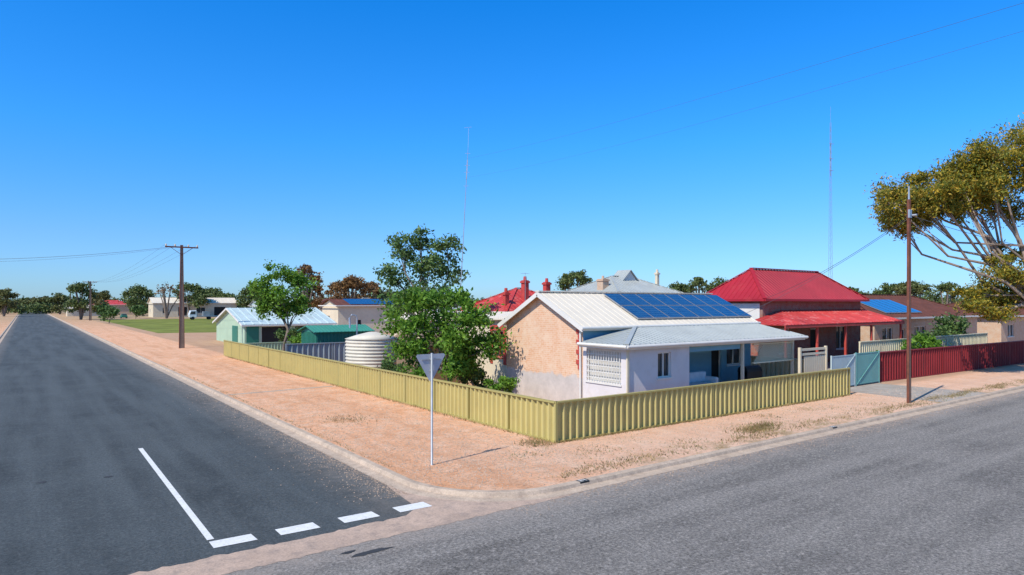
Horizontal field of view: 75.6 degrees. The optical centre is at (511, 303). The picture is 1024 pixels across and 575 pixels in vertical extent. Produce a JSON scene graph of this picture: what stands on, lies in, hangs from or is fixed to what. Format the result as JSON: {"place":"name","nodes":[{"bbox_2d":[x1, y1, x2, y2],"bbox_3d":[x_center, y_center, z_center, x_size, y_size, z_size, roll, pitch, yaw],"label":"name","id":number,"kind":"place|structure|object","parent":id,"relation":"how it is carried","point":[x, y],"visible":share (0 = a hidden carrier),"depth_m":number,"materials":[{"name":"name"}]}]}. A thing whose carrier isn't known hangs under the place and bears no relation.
{"place":"outdoors","nodes":[
{"label":"outdoors","id":0,"kind":"place"},
{"bbox_2d":[0,312,17,334],"bbox_3d":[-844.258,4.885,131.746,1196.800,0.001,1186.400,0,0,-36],"label":"dirt verge","id":1,"kind":"structure","parent":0,"point":[6,320],"depth_m":189.54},
{"bbox_2d":[105,318,216,332],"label":"lawn","id":2,"kind":"structure","parent":0,"point":[172,325],"depth_m":153.31,"materials":[{"name":"green plant"}]},
{"bbox_2d":[188,310,210,319],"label":"flatbed truck","id":3,"kind":"object","parent":2,"relation":"on","point":[192,314],"visible":1,"depth_m":198.17,"materials":[{"name":"white paint"}]},
{"bbox_2d":[0,312,411,574],"bbox_3d":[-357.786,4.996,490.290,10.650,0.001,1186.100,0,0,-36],"label":"side road","id":4,"kind":"structure","parent":0,"point":[82,415],"depth_m":19.50,"materials":[{"name":"asphalt"}]},
{"bbox_2d":[138,448,213,539],"bbox_3d":[-9.589,4.987,18.336,0.140,0.001,10.900,0,0,-36],"label":"line marking","id":5,"kind":"object","parent":4,"relation":"on","point":[192,515],"visible":1,"depth_m":16.78,"materials":[{"name":"paint"}]},
{"bbox_2d":[37,476,391,556],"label":"tar patches","id":6,"kind":"object","parent":4,"relation":"on","point":[367,552],"visible":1,"depth_m":13.27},
{"bbox_2d":[209,502,430,547],"bbox_3d":[-4.153,4.987,15.030,5.001,0.001,0.453,0,0,-34],"label":"give way line marking","id":7,"kind":"object","parent":4,"relation":"on","point":[280,531],"visible":1,"depth_m":14.69,"materials":[{"name":"paint"}]},
{"bbox_2d":[111,347,1023,516],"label":"gutter gravel","id":8,"kind":"structure","parent":4,"relation":"on","point":[375,481],"depth_m":21.48,"materials":[{"name":"gravel"}]},
{"bbox_2d":[0,0,1023,300],"label":"sky","id":9,"kind":"structure","parent":0,"point":[293,133],"materials":[{"name":"blue"}]},
{"bbox_2d":[50,310,1023,489],"bbox_3d":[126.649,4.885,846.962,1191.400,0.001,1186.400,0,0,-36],"label":"dirt verge","id":10,"kind":"structure","parent":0,"point":[203,353],"depth_m":27.31,"materials":[{"name":"soil"}]},
{"bbox_2d":[87,281,96,319],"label":"utility pole","id":11,"kind":"object","parent":10,"relation":"on","point":[90,310],"visible":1,"depth_m":189.96,"materials":[{"name":"concrete"}]},
{"bbox_2d":[94,302,118,318],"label":"roadside shrub","id":12,"kind":"object","parent":10,"relation":"on","point":[98,308],"visible":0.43,"depth_m":200.19,"materials":[{"name":"green plant"}]},
{"bbox_2d":[97,306,120,322],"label":"roadside shrub","id":13,"kind":"object","parent":10,"relation":"on","point":[112,311],"visible":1,"depth_m":162.68,"materials":[{"name":"green plant"}]},
{"bbox_2d":[129,305,147,318],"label":"roadside shrub","id":14,"kind":"object","parent":10,"relation":"on","point":[139,310],"visible":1,"depth_m":210.00,"materials":[{"name":"green plant"}]},
{"bbox_2d":[165,244,197,347],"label":"utility pole","id":15,"kind":"object","parent":10,"relation":"on","point":[181,322],"visible":0.92,"depth_m":72.07,"materials":[{"name":"wood"},{"name":"steel"}]},
{"bbox_2d":[0,3,1021,315],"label":"overhead wires","id":16,"kind":"object","parent":15,"relation":"attached to","point":[654,135],"visible":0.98,"depth_m":34.26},
{"bbox_2d":[244,342,290,349],"bbox_3d":[-18.886,4.375,68.379,20.390,1.150,0.160,0,0,-36],"label":"boundary fence","id":17,"kind":"object","parent":10,"relation":"on","point":[276,345],"visible":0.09,"depth_m":64.86,"materials":[{"name":"green metal"}]},
{"bbox_2d":[248,300,290,307],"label":"farm shed","id":18,"kind":"structure","parent":10,"relation":"on","point":[252,304],"depth_m":238.25,"materials":[{"name":"metal"}]},
{"bbox_2d":[212,307,337,342],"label":"pale green shed","id":19,"kind":"structure","parent":10,"relation":"on","point":[242,325],"depth_m":80.13,"materials":[{"name":"metal"}]},
{"bbox_2d":[232,326,258,342],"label":"green doors","id":20,"kind":"structure","parent":19,"relation":"in","point":[252,333],"depth_m":77.16,"materials":[{"name":"metal"}]},
{"bbox_2d":[262,326,303,342],"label":"window glass","id":21,"kind":"structure","parent":19,"relation":"in","point":[268,335],"depth_m":78.44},
{"bbox_2d":[261,325,309,342],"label":"window frames","id":22,"kind":"structure","parent":19,"relation":"in","point":[308,325],"depth_m":77.96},
{"bbox_2d":[227,386,331,394],"bbox_3d":[-12.931,4.881,37.113,6.028,0.001,0.400,0,0,-39],"label":"concrete path strip","id":23,"kind":"object","parent":10,"relation":"on","point":[279,390],"visible":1,"depth_m":37.01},
{"bbox_2d":[246,259,322,350],"bbox_3d":[-20.996,0.572,59.725,6.800,9.187,4.483,0,0,10],"label":"shade tree","id":24,"kind":"object","parent":10,"relation":"on","point":[285,307],"visible":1,"depth_m":59.61,"materials":[{"name":"green plant"}]},
{"bbox_2d":[274,327,299,341],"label":"garden shrub","id":25,"kind":"object","parent":10,"relation":"on","point":[280,333],"visible":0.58,"depth_m":74.10,"materials":[{"name":"green plant"}]},
{"bbox_2d":[287,332,300,343],"bbox_3d":[-17.988,3.573,57.341,2.524,2.783,3.704,0,0,-36],"label":"garden shrub","id":26,"kind":"object","parent":10,"relation":"on","point":[295,340],"visible":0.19,"depth_m":57.02,"materials":[{"name":"green plant"}]},
{"bbox_2d":[285,342,345,361],"bbox_3d":[-13.902,3.975,50.998,7.014,1.950,0.160,0,0,-32],"label":"grey steel fence","id":27,"kind":"object","parent":10,"relation":"on","point":[333,351],"visible":0.3,"depth_m":50.62,"materials":[{"name":"metal"}]},
{"bbox_2d":[297,324,374,342],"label":"dark green shed","id":28,"kind":"structure","parent":10,"relation":"on","point":[323,333],"depth_m":53.78,"materials":[{"name":"metal"}]},
{"bbox_2d":[345,314,397,367],"bbox_3d":[-9.556,2.871,44.080,3.994,4.258,3.559,0,0,10],"label":"corrugated water tank","id":29,"kind":"object","parent":10,"relation":"on","point":[366,349],"visible":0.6,"depth_m":42.53,"materials":[{"name":"beige metal"}]},
{"bbox_2d":[223,340,557,442],"bbox_3d":[-12.799,4.190,42.675,0.160,1.520,48.590,0,0,-36],"label":"yellow steel fence","id":30,"kind":"object","parent":10,"relation":"on","point":[535,417],"visible":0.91,"depth_m":30.59,"materials":[{"name":"metal"}]},
{"bbox_2d":[377,355,408,372],"bbox_3d":[-7.271,4.025,39.226,2.099,1.886,2.062,0,0,38],"label":"garden shrub","id":31,"kind":"object","parent":10,"relation":"on","point":[385,365],"visible":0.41,"depth_m":39.16,"materials":[{"name":"green plant"}]},
{"bbox_2d":[371,224,471,336],"bbox_3d":[-7.584,-0.768,54.735,8.662,11.777,5.399,0,0,19],"label":"tall rear tree","id":32,"kind":"object","parent":10,"relation":"on","point":[427,264],"visible":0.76,"depth_m":54.73,"materials":[{"name":"green plant"}]},
{"bbox_2d":[416,353,444,464],"bbox_3d":[-2.435,3.225,19.963,1.000,3.450,0.102,0,0,-36],"label":"give way sign","id":33,"kind":"object","parent":10,"relation":"on","point":[430,363],"visible":0.89,"depth_m":19.93,"materials":[{"name":"metal"}]},
{"bbox_2d":[371,282,518,381],"bbox_3d":[-3.572,2.007,34.187,7.559,6.260,4.456,0,0,15],"label":"leafy green tree","id":34,"kind":"object","parent":10,"relation":"on","point":[458,346],"visible":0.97,"depth_m":34.05,"materials":[{"name":"green plant"}]},
{"bbox_2d":[456,363,496,387],"bbox_3d":[-2.092,4.021,35.451,2.194,1.895,1.643,0,0,-25],"label":"garden shrub","id":35,"kind":"object","parent":10,"relation":"on","point":[476,378],"visible":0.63,"depth_m":35.28,"materials":[{"name":"green plant"}]},
{"bbox_2d":[0,263,992,319],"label":"distant trees","id":36,"kind":"object","parent":10,"relation":"on","point":[59,303],"visible":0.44,"depth_m":198.05,"materials":[{"name":"green plant"}]},
{"bbox_2d":[483,375,521,392],"bbox_3d":[-0.560,4.233,32.415,1.680,1.469,1.668,0,0,-36],"label":"garden shrub","id":37,"kind":"object","parent":10,"relation":"on","point":[504,383],"visible":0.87,"depth_m":32.21,"materials":[{"name":"green plant"}]},
{"bbox_2d":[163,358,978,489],"bbox_3d":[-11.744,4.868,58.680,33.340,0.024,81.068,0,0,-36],"label":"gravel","id":38,"kind":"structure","parent":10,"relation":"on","point":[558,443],"depth_m":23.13,"materials":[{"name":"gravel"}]},
{"bbox_2d":[160,356,1023,479],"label":"dry grass","id":39,"kind":"structure","parent":10,"relation":"on","point":[758,427],"depth_m":26.05,"materials":[{"name":"plant"}]},
{"bbox_2d":[396,291,807,400],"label":"brick cottage","id":40,"kind":"structure","parent":10,"relation":"on","point":[573,344],"depth_m":33.32,"materials":[{"name":"beige brick"}]},
{"bbox_2d":[459,127,469,311],"bbox_3d":[-3.197,-5.478,45.042,0.891,13.159,0.071,0,0,-2],"label":"antenna mast","id":41,"kind":"object","parent":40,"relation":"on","point":[467,165],"visible":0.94,"depth_m":45.02,"materials":[{"name":"metal"}]},
{"bbox_2d":[585,349,621,386],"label":"window frames","id":42,"kind":"structure","parent":40,"relation":"in","point":[590,380],"depth_m":29.96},
{"bbox_2d":[590,350,620,382],"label":"window glass","id":43,"kind":"structure","parent":40,"relation":"in","point":[591,351],"depth_m":29.97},
{"bbox_2d":[658,353,667,375],"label":"window glass","id":44,"kind":"structure","parent":40,"relation":"in","point":[665,354],"depth_m":30.33,"materials":[{"name":"grey"}]},
{"bbox_2d":[657,352,672,379],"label":"window frames","id":45,"kind":"structure","parent":40,"relation":"in","point":[668,376],"depth_m":30.17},
{"bbox_2d":[689,371,717,385],"bbox_3d":[9.267,4.000,33.282,2.600,1.000,0.900,0,0,-36],"label":"outdoor sofa","id":46,"kind":"object","parent":40,"relation":"on","point":[698,378],"visible":0.3,"depth_m":33.76,"materials":[{"name":"blue fabric"}]},
{"bbox_2d":[711,350,718,380],"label":"door","id":47,"kind":"structure","parent":40,"relation":"in","point":[715,353],"depth_m":37.07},
{"bbox_2d":[718,349,740,381],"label":"window frames","id":48,"kind":"structure","parent":40,"relation":"in","point":[736,364],"depth_m":37.79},
{"bbox_2d":[727,349,738,363],"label":"window glass","id":49,"kind":"structure","parent":40,"relation":"in","point":[735,351],"depth_m":38.06,"materials":[{"name":"grey"}]},
{"bbox_2d":[738,365,761,379],"bbox_3d":[12.949,3.927,35.870,1.400,1.146,0.623,0,0,-36],"label":"covered barbecue","id":50,"kind":"object","parent":40,"relation":"on","point":[752,371],"visible":0.66,"depth_m":35.60,"materials":[{"name":"black plastic"}]},
{"bbox_2d":[417,332,803,376],"bbox_3d":[2.975,4.050,55.724,0.160,1.800,45.890,0,0,-36],"label":"side boundary fence","id":51,"kind":"object","parent":10,"relation":"on","point":[769,369],"visible":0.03,"depth_m":38.64,"materials":[{"name":"beige metal"}]},
{"bbox_2d":[557,368,850,441],"bbox_3d":[9.791,4.190,29.215,20.570,1.520,0.160,0,0,-36],"label":"yellow steel fence","id":52,"kind":"object","parent":10,"relation":"on","point":[579,418],"visible":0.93,"depth_m":27.47,"materials":[{"name":"metal"}]},
{"bbox_2d":[763,301,860,361],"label":"front wall","id":53,"kind":"structure","parent":10,"relation":"on","point":[827,336],"depth_m":50.77,"materials":[{"name":"red brick"}]},
{"bbox_2d":[780,326,843,354],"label":"window frames","id":54,"kind":"structure","parent":53,"relation":"attached to","point":[839,348],"depth_m":52.54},
{"bbox_2d":[779,327,843,350],"bbox_3d":[22.877,2.700,50.213,9.600,1.800,0.001,0,0,-36],"label":"window glass","id":55,"kind":"object","parent":54,"relation":"in","point":[837,337],"visible":0.3,"depth_m":52.51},
{"bbox_2d":[810,329,815,355],"bbox_3d":[22.837,3.150,50.183,1.100,2.500,0.001,0,0,-36],"label":"door","id":56,"kind":"structure","parent":53,"relation":"attached to","point":[812,338],"depth_m":50.21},
{"bbox_2d":[798,346,827,372],"bbox_3d":[16.730,3.650,36.656,2.820,2.500,0.140,0,0,-36],"label":"cream timber fence","id":57,"kind":"object","parent":10,"relation":"on","point":[815,362],"visible":0.48,"depth_m":36.66,"materials":[{"name":"wood"}]},
{"bbox_2d":[828,107,833,278],"bbox_3d":[29.986,-6.748,61.958,0.490,23.503,0.457,0,0,-36],"label":"lattice radio mast","id":58,"kind":"object","parent":10,"relation":"on","point":[830,164],"visible":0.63,"depth_m":61.97,"materials":[{"name":"metal"}]},
{"bbox_2d":[830,354,855,386],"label":"pale steel gate","id":59,"kind":"structure","parent":10,"relation":"on","point":[843,361],"depth_m":38.30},
{"bbox_2d":[855,351,879,385],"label":"teal steel gate","id":60,"kind":"structure","parent":10,"relation":"on","point":[867,367],"depth_m":39.74,"materials":[{"name":"metal"}]},
{"bbox_2d":[907,186,916,402],"bbox_3d":[19.560,-0.375,32.207,0.300,10.750,0.460,0,0,-36],"label":"utility pole","id":61,"kind":"object","parent":10,"relation":"on","point":[909,213],"visible":0.87,"depth_m":32.29,"materials":[{"name":"wood"}]},
{"bbox_2d":[859,333,987,352],"bbox_3d":[33.096,3.775,52.021,23.090,2.350,0.160,0,0,-36],"label":"cream steel fence","id":62,"kind":"object","parent":10,"relation":"on","point":[895,344],"visible":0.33,"depth_m":52.66,"materials":[{"name":"metal"}]},
{"bbox_2d":[900,330,950,348],"bbox_3d":[29.745,3.415,48.036,3.066,3.104,3.498,0,0,6],"label":"green palm shrub","id":63,"kind":"object","parent":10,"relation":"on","point":[924,341],"visible":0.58,"depth_m":47.30,"materials":[{"name":"green plant"}]},
{"bbox_2d":[911,327,951,337],"bbox_3d":[35.545,3.452,55.788,3.403,3.020,2.989,0,0,-36],"label":"garden shrub","id":64,"kind":"object","parent":10,"relation":"on","point":[938,332],"visible":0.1,"depth_m":55.50,"materials":[{"name":"green plant"}]},
{"bbox_2d":[864,112,1023,324],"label":"flowering gum tree","id":65,"kind":"object","parent":10,"relation":"on","point":[979,176],"visible":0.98,"depth_m":44.38,"materials":[{"name":"green plant"}]},
{"bbox_2d":[928,312,971,335],"bbox_3d":[39.574,2.757,59.422,3.694,4.417,4.392,0,0,29],"label":"garden shrub","id":66,"kind":"object","parent":10,"relation":"on","point":[953,328],"visible":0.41,"depth_m":58.89,"materials":[{"name":"green plant"}]},
{"bbox_2d":[880,340,1023,381],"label":"maroon steel fence","id":67,"kind":"object","parent":10,"relation":"on","point":[935,361],"visible":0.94,"depth_m":46.30,"materials":[{"name":"metal"}]},
{"bbox_2d":[1001,317,1023,341],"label":"front wall","id":68,"kind":"structure","parent":10,"relation":"on","point":[1018,329],"depth_m":76.42,"materials":[{"name":"beige brick"}]},
{"bbox_2d":[1008,325,1011,335],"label":"window glass","id":69,"kind":"object","parent":68,"relation":"in","point":[1010,330],"visible":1,"depth_m":76.10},
{"bbox_2d":[224,391,1023,574],"bbox_3d":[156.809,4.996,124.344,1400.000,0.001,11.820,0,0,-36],"label":"road","id":70,"kind":"structure","parent":0,"point":[924,495],"depth_m":15.12,"materials":[{"name":"asphalt"}]},
{"bbox_2d":[724,299,869,301],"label":"gutters","id":71,"kind":"object","parent":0,"point":[854,300],"visible":0.82,"depth_m":47.84,"materials":[{"name":"red metal"}]},
{"bbox_2d":[706,268,868,299],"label":"roof","id":72,"kind":"structure","parent":71,"relation":"on","point":[757,283],"depth_m":49.54,"materials":[{"name":"red metal"}]},
{"bbox_2d":[784,322,904,357],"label":"verandah posts","id":73,"kind":"object","parent":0,"point":[845,331],"visible":0.58,"depth_m":46.79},
{"bbox_2d":[755,309,904,325],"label":"verandah roof","id":74,"kind":"structure","parent":73,"relation":"on","point":[802,317],"depth_m":47.42,"materials":[{"name":"metal"}]},
{"bbox_2d":[850,383,983,401],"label":"driveway","id":75,"kind":"structure","parent":0,"point":[876,388],"depth_m":36.57,"materials":[{"name":"grey concrete"}]},
{"label":"ground","id":76,"kind":"structure","parent":0,"visible":0},
{"bbox_2d":[0,314,18,342],"bbox_3d":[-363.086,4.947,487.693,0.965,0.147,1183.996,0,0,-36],"label":"kerb","id":77,"kind":"structure","parent":76,"relation":"on","point":[4,333],"depth_m":121.83,"materials":[{"name":"concrete"}]},
{"bbox_2d":[67,310,99,315],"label":"front wall","id":78,"kind":"structure","parent":76,"relation":"on","point":[75,313],"depth_m":251.06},
{"bbox_2d":[110,305,133,314],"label":"front wall","id":79,"kind":"structure","parent":76,"relation":"on","point":[124,309],"depth_m":285.85,"materials":[{"name":"beige brick"}]},
{"bbox_2d":[148,303,152,316],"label":"wall","id":80,"kind":"structure","parent":76,"relation":"on","point":[150,309],"depth_m":237.10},
{"bbox_2d":[153,303,236,316],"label":"front wall","id":81,"kind":"structure","parent":76,"relation":"on","point":[157,309],"depth_m":238.36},
{"bbox_2d":[163,307,204,312],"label":"window glass","id":82,"kind":"object","parent":81,"relation":"in","point":[200,310],"visible":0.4,"depth_m":241.37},
{"bbox_2d":[178,307,224,315],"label":"door","id":83,"kind":"structure","parent":81,"relation":"attached to","point":[218,310],"depth_m":244.61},
{"bbox_2d":[322,306,337,323],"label":"wall","id":84,"kind":"structure","parent":76,"relation":"on","point":[331,312],"depth_m":106.95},
{"bbox_2d":[129,485,571,574],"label":"spoon drain","id":85,"kind":"object","parent":76,"relation":"on","point":[437,512],"visible":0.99,"depth_m":14.13,"materials":[{"name":"concrete"}]},
{"bbox_2d":[338,306,388,332],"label":"front wall","id":86,"kind":"structure","parent":76,"relation":"on","point":[366,315],"depth_m":107.60,"materials":[{"name":"paint"}]},
{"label":"gables","id":87,"kind":"object","parent":86,"relation":"on","visible":0},
{"bbox_2d":[320,298,380,304],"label":"roof","id":88,"kind":"structure","parent":87,"relation":"on","point":[338,301],"depth_m":107.61,"materials":[{"name":"brown tile"}]},
{"bbox_2d":[318,305,384,305],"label":"gutters","id":89,"kind":"object","parent":88,"relation":"attached to","point":[350,305],"visible":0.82,"depth_m":106.78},
{"bbox_2d":[343,299,392,303],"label":"solar panels","id":90,"kind":"object","parent":88,"relation":"on","point":[359,301],"visible":0.6,"depth_m":109.26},
{"bbox_2d":[48,314,1023,501],"bbox_3d":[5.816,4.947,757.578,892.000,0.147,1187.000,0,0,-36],"label":"kerb","id":91,"kind":"structure","parent":76,"relation":"on","point":[388,477],"depth_m":21.59,"materials":[{"name":"concrete"}]},
{"bbox_2d":[576,478,589,483],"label":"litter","id":92,"kind":"object","parent":91,"relation":"on","point":[581,480],"visible":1,"depth_m":18.14,"materials":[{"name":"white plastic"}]},
{"bbox_2d":[727,301,762,355],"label":"wall","id":93,"kind":"structure","parent":76,"relation":"on","point":[754,352],"depth_m":46.56,"materials":[{"name":"beige brick"}]},
{"bbox_2d":[733,304,759,318],"bbox_3d":[16.575,1.000,47.235,0.060,2.000,2.600,0,0,-36],"label":"white side panel","id":94,"kind":"object","parent":93,"relation":"attached to","point":[753,313],"visible":0.29,"depth_m":46.68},
{"bbox_2d":[861,325,873,340],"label":"wall","id":95,"kind":"structure","parent":76,"relation":"on","point":[865,332],"depth_m":58.98,"materials":[{"name":"beige brick"}]},
{"bbox_2d":[874,317,976,339],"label":"front wall","id":96,"kind":"structure","parent":76,"relation":"on","point":[915,322],"depth_m":63.05,"materials":[{"name":"beige brick"}]},
{"bbox_2d":[882,326,924,339],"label":"window frames","id":97,"kind":"structure","parent":96,"relation":"attached to","point":[903,331],"depth_m":61.97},
{"bbox_2d":[882,327,923,339],"bbox_3d":[36.840,3.000,62.113,9.000,1.600,0.001,0,0,-36],"label":"window glass","id":98,"kind":"object","parent":97,"relation":"in","point":[921,329],"visible":0.5,"depth_m":60.47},
{"bbox_2d":[896,315,982,318],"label":"gutters","id":99,"kind":"object","parent":96,"relation":"attached to","point":[933,317],"depth_m":63.20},
{"bbox_2d":[861,294,979,317],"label":"roof","id":100,"kind":"structure","parent":99,"relation":"on","point":[927,308],"depth_m":68.61,"materials":[{"name":"brown tile"}]},
{"bbox_2d":[862,300,921,312],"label":"solar panel frames","id":101,"kind":"structure","parent":100,"relation":"on","point":[891,309],"depth_m":62.47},
{"bbox_2d":[861,299,920,311],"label":"solar panel cells","id":102,"kind":"object","parent":101,"relation":"in","point":[895,308],"visible":0.77,"depth_m":63.90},
{"bbox_2d":[977,317,1000,342],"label":"wall","id":103,"kind":"structure","parent":76,"relation":"on","point":[992,329],"depth_m":74.75,"materials":[{"name":"beige brick"}]},
{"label":"gutters","id":104,"kind":"object","parent":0,"visible":0},
{"bbox_2d":[945,301,1023,315],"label":"roof","id":105,"kind":"structure","parent":104,"relation":"on","point":[1019,309],"depth_m":80.40,"materials":[{"name":"metal"}]},
{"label":"gutters","id":106,"kind":"object","parent":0,"visible":0},
{"bbox_2d":[566,275,682,292],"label":"roof","id":107,"kind":"structure","parent":106,"relation":"on","point":[617,284],"depth_m":73.89,"materials":[{"name":"metal"}]},
{"bbox_2d":[596,276,609,289],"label":"chimney","id":108,"kind":"object","parent":107,"relation":"on","point":[602,283],"visible":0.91,"depth_m":72.10,"materials":[{"name":"beige brick"}]},
{"bbox_2d":[614,270,638,280],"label":"gablet roof","id":109,"kind":"structure","parent":107,"relation":"on","point":[621,274],"depth_m":75.47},
{"bbox_2d":[624,272,636,280],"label":"gablet face","id":110,"kind":"object","parent":107,"relation":"on","point":[629,276],"visible":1,"depth_m":75.30},
{"bbox_2d":[654,269,659,284],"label":"chimney","id":111,"kind":"object","parent":107,"relation":"on","point":[656,273],"visible":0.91,"depth_m":76.20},
{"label":"gutters","id":112,"kind":"object","parent":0,"visible":0},
{"bbox_2d":[461,287,535,311],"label":"roof","id":113,"kind":"structure","parent":112,"relation":"on","point":[516,300],"depth_m":59.35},
{"bbox_2d":[501,288,509,306],"bbox_3d":[-0.527,-0.425,57.367,0.560,1.850,0.560,0,0,-36],"label":"chimney","id":114,"kind":"object","parent":113,"relation":"on","point":[505,293],"visible":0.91,"depth_m":57.22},
{"bbox_2d":[520,276,529,299],"bbox_3d":[1.173,-1.225,59.612,0.660,2.450,0.660,0,0,-36],"label":"chimney","id":115,"kind":"object","parent":113,"relation":"on","point":[524,282],"visible":0.91,"depth_m":59.45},
{"bbox_2d":[542,278,551,290],"bbox_3d":[3.228,-1.175,61.374,0.660,2.350,0.660,0,0,-36],"label":"chimney","id":116,"kind":"object","parent":113,"relation":"on","point":[546,284],"visible":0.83,"depth_m":61.22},
{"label":"gables","id":117,"kind":"object","parent":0,"visible":0},
{"bbox_2d":[147,297,237,302],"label":"roof","id":118,"kind":"structure","parent":117,"relation":"on","point":[213,300],"depth_m":243.49,"materials":[{"name":"beige metal"}]},
{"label":"gutters","id":119,"kind":"object","parent":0,"visible":0},
{"bbox_2d":[93,300,126,304],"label":"roof","id":120,"kind":"structure","parent":119,"relation":"on","point":[113,302],"depth_m":286.31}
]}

